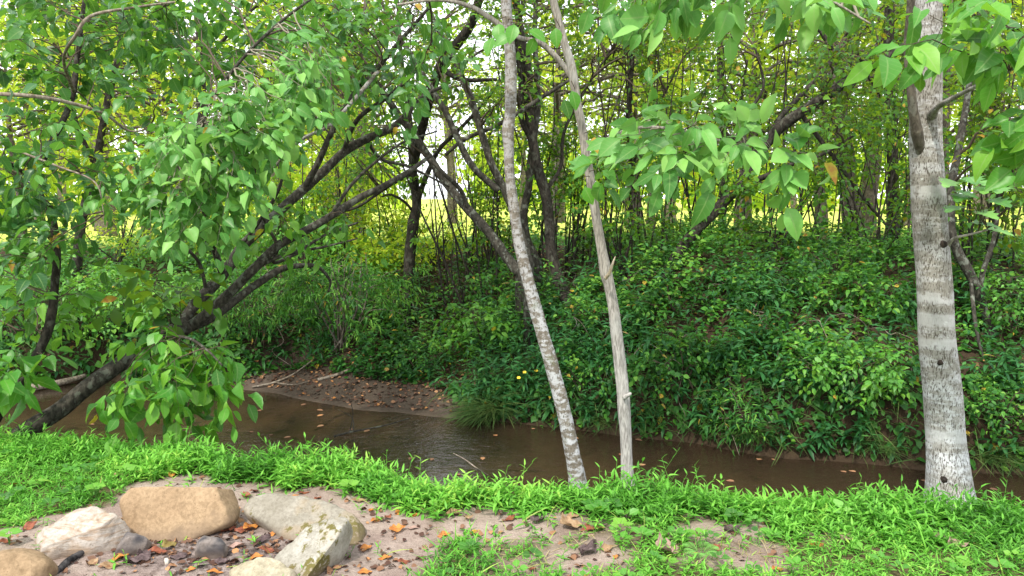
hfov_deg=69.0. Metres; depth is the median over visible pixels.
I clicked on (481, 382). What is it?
bank weeds
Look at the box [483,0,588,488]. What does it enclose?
tree
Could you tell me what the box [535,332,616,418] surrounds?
shrub
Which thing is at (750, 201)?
tree
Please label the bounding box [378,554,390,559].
fallen leaf
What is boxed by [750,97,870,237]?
sapling
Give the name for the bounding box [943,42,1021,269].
sapling
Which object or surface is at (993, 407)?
shrub
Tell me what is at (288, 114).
tree
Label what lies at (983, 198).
tree
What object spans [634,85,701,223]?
sapling
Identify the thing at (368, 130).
tree
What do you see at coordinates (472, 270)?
shrub
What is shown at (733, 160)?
sapling
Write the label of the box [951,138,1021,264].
sapling
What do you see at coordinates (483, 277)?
shrub
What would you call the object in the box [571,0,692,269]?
sapling
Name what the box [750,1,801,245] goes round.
sapling
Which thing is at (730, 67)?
sapling
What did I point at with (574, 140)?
sapling
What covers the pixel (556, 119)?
sapling
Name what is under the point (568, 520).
fallen leaf
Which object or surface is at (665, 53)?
sapling
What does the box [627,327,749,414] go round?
shrub
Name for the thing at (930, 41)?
tree
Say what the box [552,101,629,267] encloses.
sapling
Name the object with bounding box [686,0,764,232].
sapling
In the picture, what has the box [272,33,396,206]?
tree
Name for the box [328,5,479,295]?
sapling
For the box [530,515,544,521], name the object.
fallen leaf
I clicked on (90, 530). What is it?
rock
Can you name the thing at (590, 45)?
sapling
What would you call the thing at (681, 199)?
sapling
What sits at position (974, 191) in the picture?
tree
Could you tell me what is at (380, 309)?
vine
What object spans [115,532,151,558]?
rock
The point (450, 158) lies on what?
tree
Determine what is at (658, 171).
sapling
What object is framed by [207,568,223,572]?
fallen leaf
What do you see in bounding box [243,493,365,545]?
rock
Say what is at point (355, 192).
understory shrub
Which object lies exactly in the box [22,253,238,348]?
shrub
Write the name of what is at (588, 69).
sapling
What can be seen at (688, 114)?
sapling
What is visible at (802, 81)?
sapling
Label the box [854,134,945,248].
sapling
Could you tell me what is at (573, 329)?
vine
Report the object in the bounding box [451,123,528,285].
sapling
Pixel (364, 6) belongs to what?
tree
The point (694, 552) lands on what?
fern
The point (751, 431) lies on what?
sedge tussock
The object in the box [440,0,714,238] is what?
tree
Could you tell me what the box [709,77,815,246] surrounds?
sapling
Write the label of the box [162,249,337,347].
shrub
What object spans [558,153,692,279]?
understory shrub
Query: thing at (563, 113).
sapling
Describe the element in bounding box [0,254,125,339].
shrub
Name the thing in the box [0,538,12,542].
fallen leaf
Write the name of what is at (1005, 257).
sapling
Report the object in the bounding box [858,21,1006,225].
tree
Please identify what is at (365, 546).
fallen leaf
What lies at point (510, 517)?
fallen leaf
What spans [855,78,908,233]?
sapling
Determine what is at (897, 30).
tree
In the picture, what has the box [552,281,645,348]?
shrub
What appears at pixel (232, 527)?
fallen leaf
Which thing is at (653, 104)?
sapling
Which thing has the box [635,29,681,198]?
sapling
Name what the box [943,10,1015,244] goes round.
sapling
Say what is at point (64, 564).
charred log
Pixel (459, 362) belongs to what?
leaf litter
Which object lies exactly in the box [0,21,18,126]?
tree
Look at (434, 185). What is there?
sapling
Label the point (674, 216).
tree
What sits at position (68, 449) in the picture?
grass
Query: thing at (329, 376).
fallen branch
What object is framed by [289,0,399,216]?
tree
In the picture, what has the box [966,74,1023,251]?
sapling
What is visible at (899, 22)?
sapling
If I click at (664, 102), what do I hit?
sapling
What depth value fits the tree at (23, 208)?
5.37 m
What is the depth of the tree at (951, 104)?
20.36 m
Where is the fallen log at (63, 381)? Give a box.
[24,374,86,390]
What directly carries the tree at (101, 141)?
on the ground at (290, 417)
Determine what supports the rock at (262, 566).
on the ground at (290, 417)
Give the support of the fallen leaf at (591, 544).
on the ground at (290, 417)
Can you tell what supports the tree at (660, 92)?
on the ground at (290, 417)
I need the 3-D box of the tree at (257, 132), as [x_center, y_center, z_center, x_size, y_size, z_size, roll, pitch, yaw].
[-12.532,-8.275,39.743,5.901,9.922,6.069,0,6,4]
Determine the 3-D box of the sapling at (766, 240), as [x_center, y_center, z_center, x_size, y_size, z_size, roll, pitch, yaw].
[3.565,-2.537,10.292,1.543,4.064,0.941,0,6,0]
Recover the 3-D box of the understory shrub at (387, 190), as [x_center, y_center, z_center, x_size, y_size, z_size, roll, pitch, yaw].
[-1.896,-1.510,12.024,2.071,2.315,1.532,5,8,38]
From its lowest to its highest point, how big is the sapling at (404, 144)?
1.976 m
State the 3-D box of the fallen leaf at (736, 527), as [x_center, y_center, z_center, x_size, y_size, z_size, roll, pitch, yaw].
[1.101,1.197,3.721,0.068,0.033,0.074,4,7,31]
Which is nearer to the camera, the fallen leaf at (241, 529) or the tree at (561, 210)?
the fallen leaf at (241, 529)
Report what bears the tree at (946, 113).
on the ground at (290, 417)
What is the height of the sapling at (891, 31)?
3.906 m
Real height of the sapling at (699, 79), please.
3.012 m
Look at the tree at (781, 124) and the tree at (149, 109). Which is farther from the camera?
the tree at (149, 109)
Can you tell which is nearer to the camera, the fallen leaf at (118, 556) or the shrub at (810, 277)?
the fallen leaf at (118, 556)
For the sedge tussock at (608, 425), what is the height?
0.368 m
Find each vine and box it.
[257,303,290,365]
[351,309,413,338]
[557,317,596,356]
[664,359,684,435]
[719,395,739,455]
[729,377,774,422]
[820,313,868,335]
[868,326,917,348]
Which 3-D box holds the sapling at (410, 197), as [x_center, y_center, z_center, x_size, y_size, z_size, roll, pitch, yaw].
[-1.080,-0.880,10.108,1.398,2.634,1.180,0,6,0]
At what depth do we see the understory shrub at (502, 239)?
10.61 m
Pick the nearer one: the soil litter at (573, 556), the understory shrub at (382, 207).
the soil litter at (573, 556)
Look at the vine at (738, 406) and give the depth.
6.74 m
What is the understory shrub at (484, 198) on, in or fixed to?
on the ground at (290, 417)
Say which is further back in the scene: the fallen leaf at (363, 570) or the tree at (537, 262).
the tree at (537, 262)
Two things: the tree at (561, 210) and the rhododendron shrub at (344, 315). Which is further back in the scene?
the tree at (561, 210)
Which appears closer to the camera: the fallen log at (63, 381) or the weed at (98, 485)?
the weed at (98, 485)
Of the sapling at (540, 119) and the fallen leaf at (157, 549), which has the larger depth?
the sapling at (540, 119)
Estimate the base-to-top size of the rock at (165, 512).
0.351 m
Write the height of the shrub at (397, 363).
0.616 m
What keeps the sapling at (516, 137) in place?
on the ground at (290, 417)
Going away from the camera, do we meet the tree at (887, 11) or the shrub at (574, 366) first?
the shrub at (574, 366)
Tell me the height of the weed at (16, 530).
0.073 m
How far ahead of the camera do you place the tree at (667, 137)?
3.04 m
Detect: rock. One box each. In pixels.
[0,548,57,575]
[34,506,130,559]
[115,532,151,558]
[119,486,239,541]
[195,536,228,558]
[229,557,297,575]
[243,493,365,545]
[274,517,352,575]
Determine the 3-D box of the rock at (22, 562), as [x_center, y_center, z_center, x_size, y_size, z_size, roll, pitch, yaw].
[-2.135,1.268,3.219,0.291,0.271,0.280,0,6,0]
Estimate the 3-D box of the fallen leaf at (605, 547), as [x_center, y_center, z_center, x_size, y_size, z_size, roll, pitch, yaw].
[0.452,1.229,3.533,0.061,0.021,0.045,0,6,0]
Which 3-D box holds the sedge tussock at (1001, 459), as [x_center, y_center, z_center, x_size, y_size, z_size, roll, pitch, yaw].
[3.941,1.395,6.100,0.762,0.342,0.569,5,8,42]
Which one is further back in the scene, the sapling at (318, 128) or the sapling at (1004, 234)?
the sapling at (318, 128)
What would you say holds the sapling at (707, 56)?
on the ground at (290, 417)
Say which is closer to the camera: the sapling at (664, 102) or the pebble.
the pebble
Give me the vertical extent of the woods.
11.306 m
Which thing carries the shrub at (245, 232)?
on the ground at (290, 417)
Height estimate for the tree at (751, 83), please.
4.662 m
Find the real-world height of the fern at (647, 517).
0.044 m
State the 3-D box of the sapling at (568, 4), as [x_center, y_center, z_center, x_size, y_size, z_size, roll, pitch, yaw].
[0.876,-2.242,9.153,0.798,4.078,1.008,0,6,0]
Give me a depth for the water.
7.23 m
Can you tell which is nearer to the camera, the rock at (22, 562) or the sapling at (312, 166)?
the rock at (22, 562)
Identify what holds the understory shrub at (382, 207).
on the ground at (290, 417)
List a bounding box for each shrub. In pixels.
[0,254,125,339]
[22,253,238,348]
[43,195,189,263]
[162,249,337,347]
[168,179,285,257]
[185,199,372,279]
[250,162,386,282]
[261,244,432,354]
[272,130,403,261]
[277,167,393,262]
[314,225,443,280]
[327,180,431,256]
[339,126,444,249]
[369,185,484,266]
[382,334,471,387]
[418,140,516,266]
[427,252,508,298]
[431,295,522,357]
[432,262,514,318]
[449,156,543,272]
[514,117,621,278]
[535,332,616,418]
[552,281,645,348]
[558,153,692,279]
[616,269,734,334]
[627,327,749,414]
[672,149,855,273]
[676,335,796,457]
[710,250,874,331]
[769,320,921,430]
[776,227,907,288]
[791,85,949,267]
[815,262,962,333]
[900,123,1023,305]
[953,256,1023,334]
[962,340,1023,447]
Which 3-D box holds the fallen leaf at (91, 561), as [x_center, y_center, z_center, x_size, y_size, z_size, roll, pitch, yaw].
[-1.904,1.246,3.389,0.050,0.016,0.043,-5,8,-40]
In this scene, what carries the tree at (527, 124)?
on the ground at (290, 417)
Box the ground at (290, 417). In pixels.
[0,199,1023,575]
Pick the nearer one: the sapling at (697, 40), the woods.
the sapling at (697, 40)
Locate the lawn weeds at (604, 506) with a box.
[0,443,1022,575]
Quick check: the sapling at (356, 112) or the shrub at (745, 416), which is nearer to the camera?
the shrub at (745, 416)
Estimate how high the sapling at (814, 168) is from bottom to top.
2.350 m
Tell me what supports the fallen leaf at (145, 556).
on the ground at (290, 417)
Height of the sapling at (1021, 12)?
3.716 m
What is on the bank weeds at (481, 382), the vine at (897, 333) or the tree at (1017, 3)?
the vine at (897, 333)
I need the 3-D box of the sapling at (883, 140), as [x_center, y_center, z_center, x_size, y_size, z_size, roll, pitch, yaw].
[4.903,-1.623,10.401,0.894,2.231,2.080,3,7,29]
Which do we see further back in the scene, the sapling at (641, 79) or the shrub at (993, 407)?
the sapling at (641, 79)
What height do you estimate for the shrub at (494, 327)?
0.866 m
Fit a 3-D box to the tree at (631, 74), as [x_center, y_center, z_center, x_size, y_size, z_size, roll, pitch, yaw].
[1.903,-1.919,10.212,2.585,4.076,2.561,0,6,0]
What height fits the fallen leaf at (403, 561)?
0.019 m
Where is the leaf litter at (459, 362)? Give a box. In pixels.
[31,242,1023,493]
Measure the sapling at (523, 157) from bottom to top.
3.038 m
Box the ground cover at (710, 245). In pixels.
[0,209,1023,470]
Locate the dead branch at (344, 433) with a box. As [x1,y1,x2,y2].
[334,398,409,437]
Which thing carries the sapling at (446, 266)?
on the ground at (290, 417)
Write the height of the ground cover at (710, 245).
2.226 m
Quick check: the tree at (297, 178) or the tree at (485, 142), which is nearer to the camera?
the tree at (485, 142)
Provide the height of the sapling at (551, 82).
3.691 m
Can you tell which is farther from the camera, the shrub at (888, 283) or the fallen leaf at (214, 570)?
the shrub at (888, 283)
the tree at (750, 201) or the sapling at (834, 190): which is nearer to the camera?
the sapling at (834, 190)
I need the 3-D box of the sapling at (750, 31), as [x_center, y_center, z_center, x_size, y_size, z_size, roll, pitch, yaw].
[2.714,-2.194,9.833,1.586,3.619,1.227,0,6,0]
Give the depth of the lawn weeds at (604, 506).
3.63 m
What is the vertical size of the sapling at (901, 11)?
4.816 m
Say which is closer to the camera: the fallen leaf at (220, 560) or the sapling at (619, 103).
the fallen leaf at (220, 560)
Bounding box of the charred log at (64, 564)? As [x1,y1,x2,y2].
[57,550,83,573]
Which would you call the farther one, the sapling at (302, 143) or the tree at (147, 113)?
the tree at (147, 113)
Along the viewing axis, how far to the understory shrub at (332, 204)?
11.61 m
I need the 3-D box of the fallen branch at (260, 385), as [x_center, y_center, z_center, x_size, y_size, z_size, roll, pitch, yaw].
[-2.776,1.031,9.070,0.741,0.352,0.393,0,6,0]
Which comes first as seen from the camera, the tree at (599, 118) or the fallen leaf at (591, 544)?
the fallen leaf at (591, 544)
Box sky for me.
[0,0,1023,198]
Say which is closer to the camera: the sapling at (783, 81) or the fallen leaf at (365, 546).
the fallen leaf at (365, 546)
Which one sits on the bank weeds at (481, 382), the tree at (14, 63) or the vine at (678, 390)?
the vine at (678, 390)
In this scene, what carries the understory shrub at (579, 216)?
on the ground at (290, 417)
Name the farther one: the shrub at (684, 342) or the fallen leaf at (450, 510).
the shrub at (684, 342)
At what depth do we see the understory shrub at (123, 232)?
12.03 m
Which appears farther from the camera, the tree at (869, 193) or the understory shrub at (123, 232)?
the tree at (869, 193)
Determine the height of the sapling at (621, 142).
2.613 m
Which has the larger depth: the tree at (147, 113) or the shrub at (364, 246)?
the tree at (147, 113)
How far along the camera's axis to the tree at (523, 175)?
29.51 m
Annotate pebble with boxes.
[164,558,169,564]
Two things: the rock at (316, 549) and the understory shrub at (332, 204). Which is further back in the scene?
the understory shrub at (332, 204)
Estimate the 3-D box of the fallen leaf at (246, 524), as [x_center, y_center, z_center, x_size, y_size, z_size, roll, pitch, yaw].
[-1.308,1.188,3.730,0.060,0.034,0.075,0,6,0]
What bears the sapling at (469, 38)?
on the ground at (290, 417)
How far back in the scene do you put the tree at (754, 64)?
14.16 m
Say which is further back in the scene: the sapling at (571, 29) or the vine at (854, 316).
the sapling at (571, 29)
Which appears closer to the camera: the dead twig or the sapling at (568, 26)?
the dead twig
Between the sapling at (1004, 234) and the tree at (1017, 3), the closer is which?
the sapling at (1004, 234)
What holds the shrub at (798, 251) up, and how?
on the ground at (290, 417)
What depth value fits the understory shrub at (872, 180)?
8.45 m
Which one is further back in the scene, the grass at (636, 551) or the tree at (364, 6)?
the tree at (364, 6)
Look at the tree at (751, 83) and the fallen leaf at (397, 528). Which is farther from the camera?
the tree at (751, 83)
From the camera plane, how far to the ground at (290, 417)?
6.90 m
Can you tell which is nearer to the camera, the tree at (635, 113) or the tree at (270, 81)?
the tree at (635, 113)
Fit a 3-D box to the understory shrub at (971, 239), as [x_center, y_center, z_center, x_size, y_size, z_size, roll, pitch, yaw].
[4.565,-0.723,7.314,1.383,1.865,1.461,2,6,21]
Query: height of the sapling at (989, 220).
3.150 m
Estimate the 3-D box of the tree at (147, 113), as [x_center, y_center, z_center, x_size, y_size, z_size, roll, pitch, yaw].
[-9.325,-3.947,19.300,5.171,6.086,6.122,-1,6,-12]
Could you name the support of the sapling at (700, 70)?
on the ground at (290, 417)
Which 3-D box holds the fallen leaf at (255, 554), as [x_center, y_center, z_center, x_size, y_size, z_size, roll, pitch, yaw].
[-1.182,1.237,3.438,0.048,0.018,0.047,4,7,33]
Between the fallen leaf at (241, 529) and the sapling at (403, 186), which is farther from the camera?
the sapling at (403, 186)
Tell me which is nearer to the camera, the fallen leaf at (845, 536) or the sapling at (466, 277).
the fallen leaf at (845, 536)
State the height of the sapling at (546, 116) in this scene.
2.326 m
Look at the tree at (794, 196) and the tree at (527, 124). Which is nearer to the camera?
the tree at (527, 124)
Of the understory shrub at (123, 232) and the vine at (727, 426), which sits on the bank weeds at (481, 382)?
the vine at (727, 426)
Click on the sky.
(440, 133)
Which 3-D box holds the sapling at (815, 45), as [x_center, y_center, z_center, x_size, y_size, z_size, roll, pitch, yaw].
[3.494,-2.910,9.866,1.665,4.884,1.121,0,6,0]
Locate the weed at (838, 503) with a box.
[833,499,851,515]
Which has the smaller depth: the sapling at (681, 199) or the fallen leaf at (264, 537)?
the fallen leaf at (264, 537)
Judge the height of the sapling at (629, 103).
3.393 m
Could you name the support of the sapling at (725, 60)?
on the ground at (290, 417)
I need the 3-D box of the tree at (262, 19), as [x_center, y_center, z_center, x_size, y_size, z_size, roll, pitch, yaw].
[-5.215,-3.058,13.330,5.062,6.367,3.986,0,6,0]
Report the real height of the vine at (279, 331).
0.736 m
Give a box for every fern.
[639,508,662,521]
[682,541,718,556]
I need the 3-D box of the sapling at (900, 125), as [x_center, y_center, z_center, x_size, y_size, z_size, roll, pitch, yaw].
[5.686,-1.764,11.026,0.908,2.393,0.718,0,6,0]
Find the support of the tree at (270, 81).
on the ground at (290, 417)
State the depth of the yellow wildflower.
7.55 m
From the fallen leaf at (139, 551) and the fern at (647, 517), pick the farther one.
the fern at (647, 517)
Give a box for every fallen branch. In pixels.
[252,356,317,387]
[317,353,375,381]
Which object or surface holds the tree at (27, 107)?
on the ground at (290, 417)
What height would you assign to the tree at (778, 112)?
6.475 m
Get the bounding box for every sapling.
[228,147,322,258]
[253,122,281,266]
[266,0,341,270]
[271,0,329,262]
[297,66,390,261]
[305,104,355,264]
[310,83,343,268]
[310,144,404,264]
[311,10,464,313]
[315,117,371,230]
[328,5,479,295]
[371,5,544,238]
[374,130,481,312]
[375,156,494,341]
[386,132,496,267]
[391,51,500,303]
[398,96,482,303]
[409,6,504,326]
[410,178,479,327]
[411,1,475,273]
[418,86,549,305]
[450,12,552,294]
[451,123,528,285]
[466,0,596,280]
[473,87,573,258]
[474,90,587,249]
[478,49,555,248]
[484,17,568,284]
[490,22,576,237]
[495,59,600,254]
[538,45,657,250]
[540,29,620,228]
[540,82,629,275]
[541,0,661,248]
[544,0,645,245]
[550,0,610,264]
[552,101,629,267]
[554,0,745,227]
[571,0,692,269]
[578,36,670,260]
[587,0,671,235]
[590,81,644,248]
[592,113,640,232]
[595,5,646,248]
[595,30,649,238]
[603,41,735,254]
[615,95,733,235]
[615,120,717,244]
[618,37,735,240]
[623,41,732,247]
[623,57,695,255]
[625,0,769,260]
[634,29,712,208]
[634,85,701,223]
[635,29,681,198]
[637,23,670,248]
[646,29,707,244]
[651,82,727,246]
[656,44,664,266]
[658,0,775,247]
[658,1,766,248]
[668,1,788,248]
[670,68,781,249]
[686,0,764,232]
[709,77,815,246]
[715,0,878,253]
[723,1,788,245]
[727,0,824,243]
[735,59,870,235]
[745,12,821,222]
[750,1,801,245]
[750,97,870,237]
[755,7,792,241]
[756,3,878,243]
[759,31,875,210]
[790,99,871,241]
[792,59,904,230]
[802,87,860,238]
[809,46,845,238]
[836,75,900,242]
[837,4,905,245]
[839,90,895,245]
[848,22,954,239]
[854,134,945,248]
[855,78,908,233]
[857,1,947,244]
[865,7,945,241]
[875,96,909,239]
[943,0,1014,254]
[943,5,1007,259]
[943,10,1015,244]
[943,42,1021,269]
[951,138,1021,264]
[958,0,1023,232]
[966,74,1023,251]
[997,169,1016,264]
[1005,0,1014,283]
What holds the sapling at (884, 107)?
on the ground at (290, 417)
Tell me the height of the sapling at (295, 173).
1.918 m
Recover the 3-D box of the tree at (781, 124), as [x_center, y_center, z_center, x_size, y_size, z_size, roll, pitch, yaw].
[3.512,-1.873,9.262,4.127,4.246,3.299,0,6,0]
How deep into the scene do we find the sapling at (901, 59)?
11.19 m
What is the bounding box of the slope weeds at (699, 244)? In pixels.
[38,202,1023,369]
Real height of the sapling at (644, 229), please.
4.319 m
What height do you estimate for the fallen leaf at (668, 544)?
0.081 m
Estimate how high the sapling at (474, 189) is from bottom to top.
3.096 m
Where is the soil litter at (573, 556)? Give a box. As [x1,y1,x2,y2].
[9,471,941,575]
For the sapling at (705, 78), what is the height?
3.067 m
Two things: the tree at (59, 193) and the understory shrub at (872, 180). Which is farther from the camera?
the tree at (59, 193)
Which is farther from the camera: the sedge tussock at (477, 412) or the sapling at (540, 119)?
the sapling at (540, 119)
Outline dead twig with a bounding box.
[453,453,489,476]
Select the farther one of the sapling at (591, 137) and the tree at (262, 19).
the tree at (262, 19)
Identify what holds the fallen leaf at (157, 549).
on the ground at (290, 417)
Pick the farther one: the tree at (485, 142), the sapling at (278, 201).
the sapling at (278, 201)
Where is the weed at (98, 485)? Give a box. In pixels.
[84,482,105,497]
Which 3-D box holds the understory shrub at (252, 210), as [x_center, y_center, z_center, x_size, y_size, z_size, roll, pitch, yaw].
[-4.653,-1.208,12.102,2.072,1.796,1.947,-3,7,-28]
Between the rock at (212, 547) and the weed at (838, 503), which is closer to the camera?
the rock at (212, 547)
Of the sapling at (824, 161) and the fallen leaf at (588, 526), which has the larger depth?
the sapling at (824, 161)
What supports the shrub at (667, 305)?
on the ground at (290, 417)
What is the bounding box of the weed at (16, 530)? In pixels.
[0,527,22,543]
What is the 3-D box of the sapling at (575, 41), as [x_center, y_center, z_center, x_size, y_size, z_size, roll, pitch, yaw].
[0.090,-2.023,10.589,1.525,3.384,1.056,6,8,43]
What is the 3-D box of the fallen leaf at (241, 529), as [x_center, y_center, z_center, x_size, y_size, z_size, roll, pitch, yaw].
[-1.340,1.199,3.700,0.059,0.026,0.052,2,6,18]
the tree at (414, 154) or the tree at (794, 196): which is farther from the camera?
the tree at (794, 196)
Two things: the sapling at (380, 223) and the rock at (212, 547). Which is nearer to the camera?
the rock at (212, 547)
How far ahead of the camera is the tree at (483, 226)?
8.67 m
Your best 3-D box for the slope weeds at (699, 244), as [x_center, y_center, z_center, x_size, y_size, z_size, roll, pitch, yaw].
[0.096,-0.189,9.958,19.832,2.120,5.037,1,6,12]
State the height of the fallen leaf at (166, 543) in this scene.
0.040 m
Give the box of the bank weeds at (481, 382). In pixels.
[0,230,1023,465]
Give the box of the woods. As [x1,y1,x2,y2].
[0,126,1023,215]
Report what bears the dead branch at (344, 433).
in the water
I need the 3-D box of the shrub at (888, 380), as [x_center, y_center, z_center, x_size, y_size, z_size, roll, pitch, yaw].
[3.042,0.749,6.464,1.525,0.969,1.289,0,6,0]
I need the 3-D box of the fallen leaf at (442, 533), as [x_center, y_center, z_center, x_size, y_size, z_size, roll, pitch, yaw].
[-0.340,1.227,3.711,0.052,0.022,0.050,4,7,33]
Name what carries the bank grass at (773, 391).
on the ground at (290, 417)
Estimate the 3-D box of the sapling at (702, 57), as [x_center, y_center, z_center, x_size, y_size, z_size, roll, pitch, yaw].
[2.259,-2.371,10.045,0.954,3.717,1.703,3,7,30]
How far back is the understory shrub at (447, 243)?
11.72 m
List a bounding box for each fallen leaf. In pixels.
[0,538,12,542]
[23,520,36,529]
[87,557,98,564]
[100,561,120,568]
[112,553,128,560]
[123,552,149,563]
[137,548,155,555]
[148,546,166,552]
[162,539,176,546]
[170,552,187,559]
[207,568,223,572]
[214,557,229,563]
[221,526,235,531]
[229,542,240,547]
[234,526,249,532]
[243,522,256,527]
[249,552,263,558]
[255,534,270,541]
[259,545,274,552]
[358,568,371,573]
[360,544,371,550]
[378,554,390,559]
[389,523,405,531]
[397,558,410,563]
[438,531,450,537]
[445,508,461,515]
[505,514,514,520]
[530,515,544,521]
[560,512,582,527]
[566,512,578,517]
[579,539,596,554]
[580,523,593,531]
[601,543,612,550]
[655,532,681,553]
[724,524,740,530]
[840,532,851,540]
[947,536,969,546]
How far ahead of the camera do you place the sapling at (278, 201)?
10.80 m
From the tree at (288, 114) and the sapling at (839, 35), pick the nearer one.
the tree at (288, 114)
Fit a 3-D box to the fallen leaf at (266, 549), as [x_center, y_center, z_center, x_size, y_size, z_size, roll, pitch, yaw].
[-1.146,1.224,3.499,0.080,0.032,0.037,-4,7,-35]
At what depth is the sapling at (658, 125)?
9.11 m
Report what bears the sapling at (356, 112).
on the ground at (290, 417)
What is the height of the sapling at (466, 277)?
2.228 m
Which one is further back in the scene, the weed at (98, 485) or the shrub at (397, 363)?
the shrub at (397, 363)
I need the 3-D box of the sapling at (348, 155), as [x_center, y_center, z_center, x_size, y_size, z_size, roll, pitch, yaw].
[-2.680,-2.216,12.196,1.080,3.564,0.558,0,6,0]
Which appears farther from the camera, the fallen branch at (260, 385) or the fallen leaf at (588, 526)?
the fallen branch at (260, 385)
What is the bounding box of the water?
[43,385,916,493]
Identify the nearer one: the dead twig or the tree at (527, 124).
the dead twig
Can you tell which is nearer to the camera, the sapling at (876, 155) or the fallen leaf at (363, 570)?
the fallen leaf at (363, 570)
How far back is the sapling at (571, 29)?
9.36 m
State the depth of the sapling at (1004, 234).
8.56 m
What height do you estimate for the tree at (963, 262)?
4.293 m
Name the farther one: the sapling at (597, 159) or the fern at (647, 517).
the sapling at (597, 159)
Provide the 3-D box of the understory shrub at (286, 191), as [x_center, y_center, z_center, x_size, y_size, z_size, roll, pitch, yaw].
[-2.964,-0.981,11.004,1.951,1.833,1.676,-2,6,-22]
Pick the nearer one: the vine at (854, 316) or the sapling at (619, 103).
the vine at (854, 316)
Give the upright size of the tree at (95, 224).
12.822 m
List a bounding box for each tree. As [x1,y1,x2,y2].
[0,0,214,427]
[0,0,221,288]
[0,19,144,236]
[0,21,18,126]
[0,25,122,220]
[0,74,85,216]
[2,0,195,230]
[3,0,218,235]
[3,0,322,242]
[11,0,479,454]
[18,3,231,241]
[118,0,335,252]
[214,0,370,230]
[239,41,317,221]
[246,41,446,230]
[265,0,523,332]
[271,29,420,221]
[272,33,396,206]
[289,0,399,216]
[293,0,401,239]
[313,0,519,327]
[358,0,568,355]
[397,0,885,491]
[398,6,503,223]
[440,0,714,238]
[447,0,690,318]
[449,41,580,208]
[479,0,625,292]
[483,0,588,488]
[502,23,728,230]
[520,43,603,222]
[541,60,700,226]
[546,38,769,228]
[558,0,747,249]
[605,11,712,221]
[637,0,812,240]
[646,0,945,235]
[652,0,906,293]
[660,0,975,236]
[670,30,864,222]
[727,74,833,211]
[762,0,1023,214]
[767,0,971,234]
[778,0,908,241]
[842,0,1023,511]
[849,0,987,236]
[853,0,1023,130]
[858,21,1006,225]
[943,0,1023,360]
[950,0,1023,135]
[950,76,1023,212]
[952,0,1023,219]
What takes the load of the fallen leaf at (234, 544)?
on the ground at (290, 417)
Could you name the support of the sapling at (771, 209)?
on the ground at (290, 417)
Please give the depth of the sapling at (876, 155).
9.75 m
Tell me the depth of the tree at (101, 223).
23.64 m
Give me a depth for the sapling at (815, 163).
10.53 m
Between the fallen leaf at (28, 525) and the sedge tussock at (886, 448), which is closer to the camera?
the fallen leaf at (28, 525)
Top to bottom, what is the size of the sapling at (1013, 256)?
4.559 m
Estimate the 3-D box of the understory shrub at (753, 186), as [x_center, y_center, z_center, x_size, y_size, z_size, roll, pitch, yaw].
[2.794,-0.812,8.585,1.882,1.627,1.729,0,6,0]
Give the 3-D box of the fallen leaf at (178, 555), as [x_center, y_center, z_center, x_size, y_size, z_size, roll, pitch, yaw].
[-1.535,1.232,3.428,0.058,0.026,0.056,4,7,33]
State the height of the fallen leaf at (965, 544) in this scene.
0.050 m
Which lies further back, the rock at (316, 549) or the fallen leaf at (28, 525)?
the fallen leaf at (28, 525)
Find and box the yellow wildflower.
[517,370,537,389]
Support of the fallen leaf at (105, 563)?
on the ground at (290, 417)
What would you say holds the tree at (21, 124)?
on the ground at (290, 417)
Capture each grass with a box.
[0,414,1023,575]
[6,337,1023,478]
[426,528,796,575]
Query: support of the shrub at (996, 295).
on the ground at (290, 417)
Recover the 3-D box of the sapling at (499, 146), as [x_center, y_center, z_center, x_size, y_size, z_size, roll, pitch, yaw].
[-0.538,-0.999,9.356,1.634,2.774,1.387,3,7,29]
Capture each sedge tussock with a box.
[434,371,541,443]
[578,403,619,439]
[712,411,790,455]
[850,424,918,470]
[968,443,1023,477]
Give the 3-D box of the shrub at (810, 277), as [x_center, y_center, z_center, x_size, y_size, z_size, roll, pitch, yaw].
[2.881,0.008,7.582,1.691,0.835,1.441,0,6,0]
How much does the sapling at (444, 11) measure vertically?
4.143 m
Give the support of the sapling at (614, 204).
on the ground at (290, 417)
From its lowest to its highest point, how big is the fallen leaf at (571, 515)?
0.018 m
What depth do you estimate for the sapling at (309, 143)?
11.10 m
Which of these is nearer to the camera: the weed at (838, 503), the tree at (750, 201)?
the weed at (838, 503)

